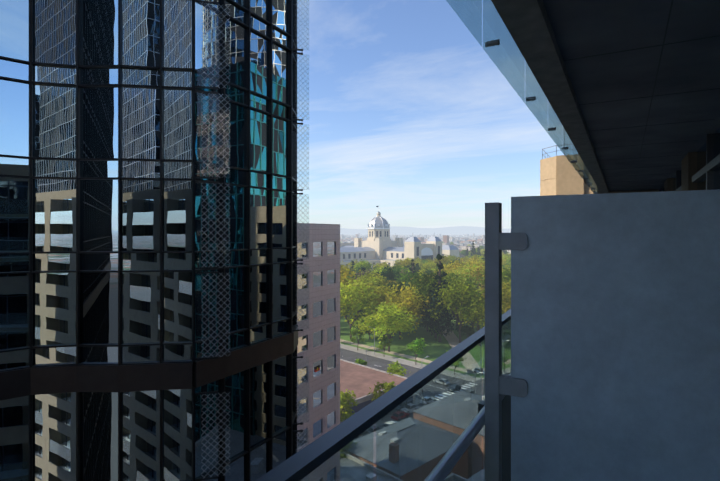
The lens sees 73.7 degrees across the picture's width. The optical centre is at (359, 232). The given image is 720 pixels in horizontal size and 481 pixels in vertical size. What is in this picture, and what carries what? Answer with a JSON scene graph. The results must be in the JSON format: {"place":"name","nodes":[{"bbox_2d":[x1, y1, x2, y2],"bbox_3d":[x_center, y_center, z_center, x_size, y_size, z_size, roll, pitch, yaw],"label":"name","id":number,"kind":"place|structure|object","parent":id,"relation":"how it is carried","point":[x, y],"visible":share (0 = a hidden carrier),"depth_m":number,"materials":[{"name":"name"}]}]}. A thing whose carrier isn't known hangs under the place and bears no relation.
{"place":"outdoors","nodes":[
{"label":"outdoors","id":0,"kind":"place"},
{"bbox_2d":[340,234,484,406],"bbox_3d":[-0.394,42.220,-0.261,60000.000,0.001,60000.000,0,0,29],"label":"ground","id":1,"kind":"structure","parent":0,"point":[481,381],"depth_m":7556.38,"materials":[{"name":"grey"}]},
{"bbox_2d":[0,0,297,480],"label":"window frames","id":2,"kind":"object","parent":1,"relation":"on","point":[78,377],"visible":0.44,"depth_m":20.40,"materials":[{"name":"black metal"}]},
{"bbox_2d":[0,0,293,480],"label":"glass tower panes","id":3,"kind":"object","parent":2,"relation":"attached to","point":[54,230],"visible":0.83,"depth_m":20.31,"materials":[{"name":"glass"}]},
{"bbox_2d":[195,0,217,480],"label":"brackets","id":4,"kind":"object","parent":2,"relation":"attached to","point":[214,272],"visible":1,"depth_m":20.73,"materials":[{"name":"black metal"}]},
{"bbox_2d":[292,48,302,432],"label":"brackets","id":5,"kind":"object","parent":2,"relation":"attached to","point":[301,423],"visible":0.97,"depth_m":26.65,"materials":[{"name":"black metal"}]},
{"bbox_2d":[297,223,339,480],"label":"office building","id":6,"kind":"structure","parent":1,"relation":"on","point":[318,322],"depth_m":56.20,"materials":[{"name":"tile"}]},
{"bbox_2d":[340,359,484,480],"bbox_3d":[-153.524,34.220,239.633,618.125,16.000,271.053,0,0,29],"label":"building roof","id":7,"kind":"structure","parent":1,"relation":"on","point":[418,445],"depth_m":78.69,"materials":[{"name":"grey concrete"}]},
{"bbox_2d":[340,233,510,257],"bbox_3d":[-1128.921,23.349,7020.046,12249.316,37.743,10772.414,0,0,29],"label":"city blocks","id":8,"kind":"structure","parent":1,"relation":"on","point":[466,240],"depth_m":2211.00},
{"bbox_2d":[403,238,484,249],"bbox_3d":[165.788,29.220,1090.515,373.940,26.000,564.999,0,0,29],"label":"midrise","id":9,"kind":"structure","parent":1,"relation":"on","point":[404,239],"depth_m":1287.37,"materials":[{"name":"grey"}]},
{"bbox_2d":[255,0,719,480],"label":"building balconies","id":10,"kind":"structure","parent":1,"relation":"on","point":[630,89],"depth_m":2.86,"materials":[{"name":"metal"}]},
{"bbox_2d":[535,78,598,193],"bbox_3d":[-5.040,-0.185,-7.977,0.001,4.490,66.000,0,0,29],"label":"glass balustrade","id":11,"kind":"object","parent":10,"relation":"attached to","point":[547,118],"visible":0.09,"depth_m":4.83,"materials":[{"name":"clear glass"}]},
{"bbox_2d":[511,189,719,480],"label":"privacy screen","id":12,"kind":"object","parent":10,"relation":"attached to","point":[615,331],"visible":1,"depth_m":1.56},
{"bbox_2d":[540,145,593,195],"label":"tan tower","id":13,"kind":"structure","parent":1,"relation":"on","point":[559,175],"depth_m":43.31,"materials":[{"name":"concrete"}]},
{"bbox_2d":[340,308,510,426],"bbox_3d":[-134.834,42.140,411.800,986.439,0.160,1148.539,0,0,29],"label":"ground","id":14,"kind":"structure","parent":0,"point":[433,349],"depth_m":164.80,"materials":[{"name":"green plant"}]},
{"bbox_2d":[340,441,357,457],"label":"street tree","id":15,"kind":"object","parent":14,"relation":"on","point":[342,454],"visible":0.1,"depth_m":75.32,"materials":[{"name":"green plant"}]},
{"bbox_2d":[340,389,358,421],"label":"street tree","id":16,"kind":"object","parent":14,"relation":"on","point":[344,402],"visible":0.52,"depth_m":98.65,"materials":[{"name":"green plant"}]},
{"bbox_2d":[340,263,360,299],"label":"elm tree","id":17,"kind":"object","parent":14,"relation":"on","point":[343,278],"visible":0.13,"depth_m":202.58,"materials":[{"name":"green plant"}]},
{"bbox_2d":[347,259,361,268],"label":"yellow tree","id":18,"kind":"object","parent":14,"relation":"on","point":[356,260],"visible":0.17,"depth_m":443.08,"materials":[{"name":"green plant"}]},
{"bbox_2d":[349,328,365,349],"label":"street tree","id":19,"kind":"object","parent":14,"relation":"on","point":[353,333],"visible":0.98,"depth_m":171.43,"materials":[{"name":"green plant"}]},
{"bbox_2d":[351,315,365,330],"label":"tree","id":20,"kind":"object","parent":14,"relation":"on","point":[357,323],"visible":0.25,"depth_m":190.63,"materials":[{"name":"green plant"}]},
{"bbox_2d":[345,280,373,314],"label":"elm tree","id":21,"kind":"object","parent":14,"relation":"on","point":[367,289],"visible":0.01,"depth_m":218.57,"materials":[{"name":"green plant"}]},
{"bbox_2d":[355,357,366,365],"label":"street tree","id":22,"kind":"object","parent":14,"relation":"on","point":[361,361],"visible":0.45,"depth_m":133.03,"materials":[{"name":"green plant"}]},
{"bbox_2d":[352,265,370,274],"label":"dark tree","id":23,"kind":"object","parent":14,"relation":"on","point":[358,270],"visible":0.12,"depth_m":338.81,"materials":[{"name":"green plant"}]},
{"bbox_2d":[353,259,372,270],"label":"elm tree","id":24,"kind":"object","parent":14,"relation":"on","point":[367,266],"visible":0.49,"depth_m":355.16,"materials":[{"name":"green plant"}]},
{"bbox_2d":[358,429,370,437],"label":"car","id":25,"kind":"object","parent":14,"relation":"on","point":[366,432],"visible":0.3,"depth_m":98.55,"materials":[{"name":"grey paint"}]},
{"bbox_2d":[355,266,374,279],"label":"brown tree","id":26,"kind":"object","parent":14,"relation":"on","point":[367,272],"visible":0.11,"depth_m":261.97,"materials":[{"name":"green plant"}]},
{"bbox_2d":[357,318,372,338],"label":"dark tree","id":27,"kind":"object","parent":14,"relation":"on","point":[368,332],"visible":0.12,"depth_m":188.37,"materials":[{"name":"green plant"}]},
{"bbox_2d":[340,278,391,339],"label":"elm tree","id":28,"kind":"object","parent":14,"relation":"on","point":[357,302],"visible":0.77,"depth_m":185.13,"materials":[{"name":"green plant"}]},
{"bbox_2d":[354,272,381,286],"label":"elm tree","id":29,"kind":"object","parent":14,"relation":"on","point":[374,281],"visible":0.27,"depth_m":232.18,"materials":[{"name":"green plant"}]},
{"bbox_2d":[360,271,387,285],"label":"elm tree","id":30,"kind":"object","parent":14,"relation":"on","point":[383,281],"visible":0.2,"depth_m":241.78,"materials":[{"name":"green plant"}]},
{"bbox_2d":[367,426,381,432],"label":"car","id":31,"kind":"object","parent":14,"relation":"on","point":[371,429],"visible":0.44,"depth_m":100.44,"materials":[{"name":"grey paint"}]},
{"bbox_2d":[372,265,389,274],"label":"elm tree","id":32,"kind":"object","parent":14,"relation":"on","point":[380,271],"visible":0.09,"depth_m":286.76,"materials":[{"name":"green plant"}]},
{"bbox_2d":[368,381,395,420],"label":"street tree","id":33,"kind":"object","parent":14,"relation":"on","point":[386,386],"visible":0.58,"depth_m":107.25,"materials":[{"name":"green plant"}]},
{"bbox_2d":[369,283,394,332],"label":"elm tree","id":34,"kind":"object","parent":14,"relation":"on","point":[381,288],"visible":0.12,"depth_m":200.21,"materials":[{"name":"green plant"}]},
{"bbox_2d":[375,336,392,356],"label":"street tree","id":35,"kind":"object","parent":14,"relation":"on","point":[384,344],"visible":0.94,"depth_m":162.31,"materials":[{"name":"green plant"}]},
{"bbox_2d":[350,301,418,351],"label":"elm tree","id":36,"kind":"object","parent":14,"relation":"on","point":[382,321],"visible":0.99,"depth_m":167.50,"materials":[{"name":"green plant"}]},
{"bbox_2d":[378,260,392,267],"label":"elm tree","id":37,"kind":"object","parent":14,"relation":"on","point":[383,264],"visible":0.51,"depth_m":445.60,"materials":[{"name":"green plant"}]},
{"bbox_2d":[374,266,402,283],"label":"dark tree","id":38,"kind":"object","parent":14,"relation":"on","point":[388,274],"visible":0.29,"depth_m":271.69,"materials":[{"name":"green plant"}]},
{"bbox_2d":[382,420,396,427],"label":"car","id":39,"kind":"object","parent":14,"relation":"on","point":[388,423],"visible":0.26,"depth_m":102.12,"materials":[{"name":"white paint"}]},
{"bbox_2d":[368,277,415,312],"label":"dark tree","id":40,"kind":"object","parent":14,"relation":"on","point":[399,286],"visible":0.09,"depth_m":209.68,"materials":[{"name":"green plant"}]},
{"bbox_2d":[383,265,410,276],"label":"tree","id":41,"kind":"object","parent":14,"relation":"on","point":[395,267],"visible":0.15,"depth_m":285.65,"materials":[{"name":"green plant"}]},
{"bbox_2d":[386,360,409,375],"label":"street tree","id":42,"kind":"object","parent":14,"relation":"on","point":[394,368],"visible":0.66,"depth_m":124.45,"materials":[{"name":"green plant"}]},
{"bbox_2d":[367,282,429,338],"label":"elm tree","id":43,"kind":"object","parent":14,"relation":"on","point":[403,299],"visible":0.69,"depth_m":187.22,"materials":[{"name":"green plant"}]},
{"bbox_2d":[394,259,403,265],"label":"elm tree","id":44,"kind":"object","parent":14,"relation":"on","point":[398,261],"visible":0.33,"depth_m":465.05,"materials":[{"name":"green plant"}]},
{"bbox_2d":[340,206,458,267],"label":"domed building","id":45,"kind":"structure","parent":14,"relation":"on","point":[379,246],"depth_m":527.69,"materials":[{"name":"grey stone"}]},
{"bbox_2d":[391,411,409,420],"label":"car","id":46,"kind":"object","parent":14,"relation":"on","point":[398,415],"visible":1,"depth_m":108.43,"materials":[{"name":"red paint"}]},
{"bbox_2d":[400,259,415,267],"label":"elm tree","id":47,"kind":"object","parent":14,"relation":"on","point":[407,262],"visible":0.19,"depth_m":380.25,"materials":[{"name":"green plant"}]},
{"bbox_2d":[400,403,417,412],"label":"car","id":48,"kind":"object","parent":14,"relation":"on","point":[411,408],"visible":0.84,"depth_m":113.16,"materials":[{"name":"white paint"}]},
{"bbox_2d":[394,271,424,283],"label":"tree","id":49,"kind":"object","parent":14,"relation":"on","point":[405,277],"visible":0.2,"depth_m":239.83,"materials":[{"name":"green plant"}]},
{"bbox_2d":[409,259,416,274],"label":"conifer tree","id":50,"kind":"object","parent":14,"relation":"on","point":[412,265],"visible":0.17,"depth_m":303.32,"materials":[{"name":"green plant"}]},
{"bbox_2d":[404,263,422,271],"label":"dark tree","id":51,"kind":"object","parent":14,"relation":"on","point":[417,269],"visible":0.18,"depth_m":352.26,"materials":[{"name":"green plant"}]},
{"bbox_2d":[406,337,425,364],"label":"street tree","id":52,"kind":"object","parent":14,"relation":"on","point":[420,343],"visible":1,"depth_m":152.90,"materials":[{"name":"green plant"}]},
{"bbox_2d":[415,258,422,270],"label":"elm tree","id":53,"kind":"object","parent":14,"relation":"on","point":[418,261],"visible":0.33,"depth_m":456.97,"materials":[{"name":"green plant"}]},
{"bbox_2d":[408,284,436,331],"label":"yellow tree","id":54,"kind":"object","parent":14,"relation":"on","point":[423,308],"visible":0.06,"depth_m":203.68,"materials":[{"name":"green plant"}]},
{"bbox_2d":[422,268,433,275],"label":"dark tree","id":55,"kind":"object","parent":14,"relation":"on","point":[429,272],"visible":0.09,"depth_m":284.13,"materials":[{"name":"green plant"}]},
{"bbox_2d":[420,396,436,403],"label":"car","id":56,"kind":"object","parent":14,"relation":"on","point":[429,399],"visible":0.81,"depth_m":118.60,"materials":[{"name":"white paint"}]},
{"bbox_2d":[421,259,435,269],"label":"elm tree","id":57,"kind":"object","parent":14,"relation":"on","point":[428,264],"visible":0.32,"depth_m":372.69,"materials":[{"name":"green plant"}]},
{"bbox_2d":[419,306,445,334],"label":"dark tree","id":58,"kind":"object","parent":14,"relation":"on","point":[425,321],"visible":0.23,"depth_m":196.15,"materials":[{"name":"green plant"}]},
{"bbox_2d":[407,269,458,337],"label":"tree","id":59,"kind":"object","parent":14,"relation":"on","point":[424,286],"visible":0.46,"depth_m":190.40,"materials":[{"name":"green plant"}]},
{"bbox_2d":[410,267,463,281],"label":"elm tree","id":60,"kind":"object","parent":14,"relation":"on","point":[433,276],"visible":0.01,"depth_m":223.14,"materials":[{"name":"green plant"}]},
{"bbox_2d":[422,254,457,341],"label":"conifer tree","id":61,"kind":"object","parent":14,"relation":"on","point":[444,322],"visible":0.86,"depth_m":184.22,"materials":[{"name":"green plant"}]},
{"bbox_2d":[433,378,449,385],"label":"car","id":62,"kind":"object","parent":14,"relation":"on","point":[443,381],"visible":1,"depth_m":133.40,"materials":[{"name":"grey paint"}]},
{"bbox_2d":[433,254,451,264],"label":"elm tree","id":63,"kind":"object","parent":14,"relation":"on","point":[444,259],"visible":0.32,"depth_m":375.50,"materials":[{"name":"green plant"}]},
{"bbox_2d":[431,257,469,275],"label":"elm tree","id":64,"kind":"object","parent":14,"relation":"on","point":[452,268],"visible":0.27,"depth_m":276.05,"materials":[{"name":"green plant"}]},
{"bbox_2d":[446,255,455,260],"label":"elm tree","id":65,"kind":"object","parent":14,"relation":"on","point":[450,257],"visible":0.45,"depth_m":497.81,"materials":[{"name":"green plant"}]},
{"bbox_2d":[398,346,506,411],"bbox_3d":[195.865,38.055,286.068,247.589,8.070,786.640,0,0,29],"label":"tram poles and wires","id":66,"kind":"object","parent":14,"relation":"on","point":[477,375],"visible":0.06,"depth_m":138.73,"materials":[{"name":"grey metal"}]},
{"bbox_2d":[446,383,460,391],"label":"car","id":67,"kind":"object","parent":14,"relation":"on","point":[453,387],"visible":1,"depth_m":128.25,"materials":[{"name":"black paint"}]},
{"bbox_2d":[427,274,484,342],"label":"elm tree","id":68,"kind":"object","parent":14,"relation":"on","point":[466,292],"visible":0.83,"depth_m":180.21,"materials":[{"name":"green plant"}]},
{"bbox_2d":[430,272,481,324],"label":"tree","id":69,"kind":"object","parent":14,"relation":"on","point":[465,278],"visible":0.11,"depth_m":212.71,"materials":[{"name":"green plant"}]},
{"bbox_2d":[446,350,466,374],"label":"street tree","id":70,"kind":"object","parent":14,"relation":"on","point":[456,364],"visible":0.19,"depth_m":141.44,"materials":[{"name":"green plant"}]},
{"bbox_2d":[460,325,475,336],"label":"dark tree","id":71,"kind":"object","parent":14,"relation":"on","point":[466,328],"visible":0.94,"depth_m":184.14,"materials":[{"name":"green plant"}]},
{"bbox_2d":[451,287,484,328],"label":"brown tree","id":72,"kind":"object","parent":14,"relation":"on","point":[471,324],"visible":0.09,"depth_m":192.40,"materials":[{"name":"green plant"}]},
{"bbox_2d":[454,261,484,280],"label":"elm tree","id":73,"kind":"object","parent":14,"relation":"on","point":[475,269],"visible":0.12,"depth_m":253.65,"materials":[{"name":"green plant"}]},
{"bbox_2d":[465,389,474,393],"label":"car","id":74,"kind":"object","parent":14,"relation":"on","point":[472,391],"visible":0.2,"depth_m":123.27,"materials":[{"name":"grey paint"}]},
{"bbox_2d":[460,264,484,287],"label":"yellow tree","id":75,"kind":"object","parent":14,"relation":"on","point":[478,270],"visible":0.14,"depth_m":245.48,"materials":[{"name":"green plant"}]},
{"bbox_2d":[463,257,483,267],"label":"elm tree","id":76,"kind":"object","parent":14,"relation":"on","point":[475,261],"visible":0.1,"depth_m":323.63,"materials":[{"name":"green plant"}]},
{"bbox_2d":[470,241,476,255],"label":"conifer tree","id":77,"kind":"object","parent":14,"relation":"on","point":[473,252],"visible":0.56,"depth_m":645.24,"materials":[{"name":"green plant"}]},
{"bbox_2d":[472,367,484,374],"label":"car","id":78,"kind":"object","parent":14,"relation":"on","point":[477,369],"visible":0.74,"depth_m":144.32,"materials":[{"name":"white paint"}]},
{"bbox_2d":[455,295,503,345],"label":"elm tree","id":79,"kind":"object","parent":14,"relation":"on","point":[474,313],"visible":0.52,"depth_m":175.68,"materials":[{"name":"green plant"}]},
{"bbox_2d":[473,267,510,331],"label":"tree","id":80,"kind":"object","parent":14,"relation":"on","point":[505,272],"visible":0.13,"depth_m":203.33,"materials":[{"name":"green plant"}]},
{"bbox_2d":[473,284,510,325],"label":"elm tree","id":81,"kind":"object","parent":14,"relation":"on","point":[482,288],"visible":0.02,"depth_m":188.72,"materials":[{"name":"green plant"}]},
{"bbox_2d":[482,279,510,327],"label":"elm tree","id":82,"kind":"object","parent":14,"relation":"on","point":[506,305],"visible":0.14,"depth_m":171.42,"materials":[{"name":"green plant"}]},
{"bbox_2d":[502,356,507,366],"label":"street tree","id":83,"kind":"object","parent":14,"relation":"on","point":[504,360],"visible":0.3,"depth_m":142.98,"materials":[{"name":"green plant"}]},
{"bbox_2d":[503,322,510,330],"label":"dark tree","id":84,"kind":"object","parent":14,"relation":"on","point":[508,327],"visible":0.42,"depth_m":198.32,"materials":[{"name":"green plant"}]},
{"bbox_2d":[340,226,510,233],"bbox_3d":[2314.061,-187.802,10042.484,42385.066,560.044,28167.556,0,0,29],"label":"distant hills","id":85,"kind":"structure","parent":0,"point":[443,230],"depth_m":23743.01,"materials":[{"name":"grey"}]},
{"bbox_2d":[297,0,563,228],"label":"sky","id":86,"kind":"structure","parent":0,"point":[405,109],"materials":[{"name":"blue"}]}
]}

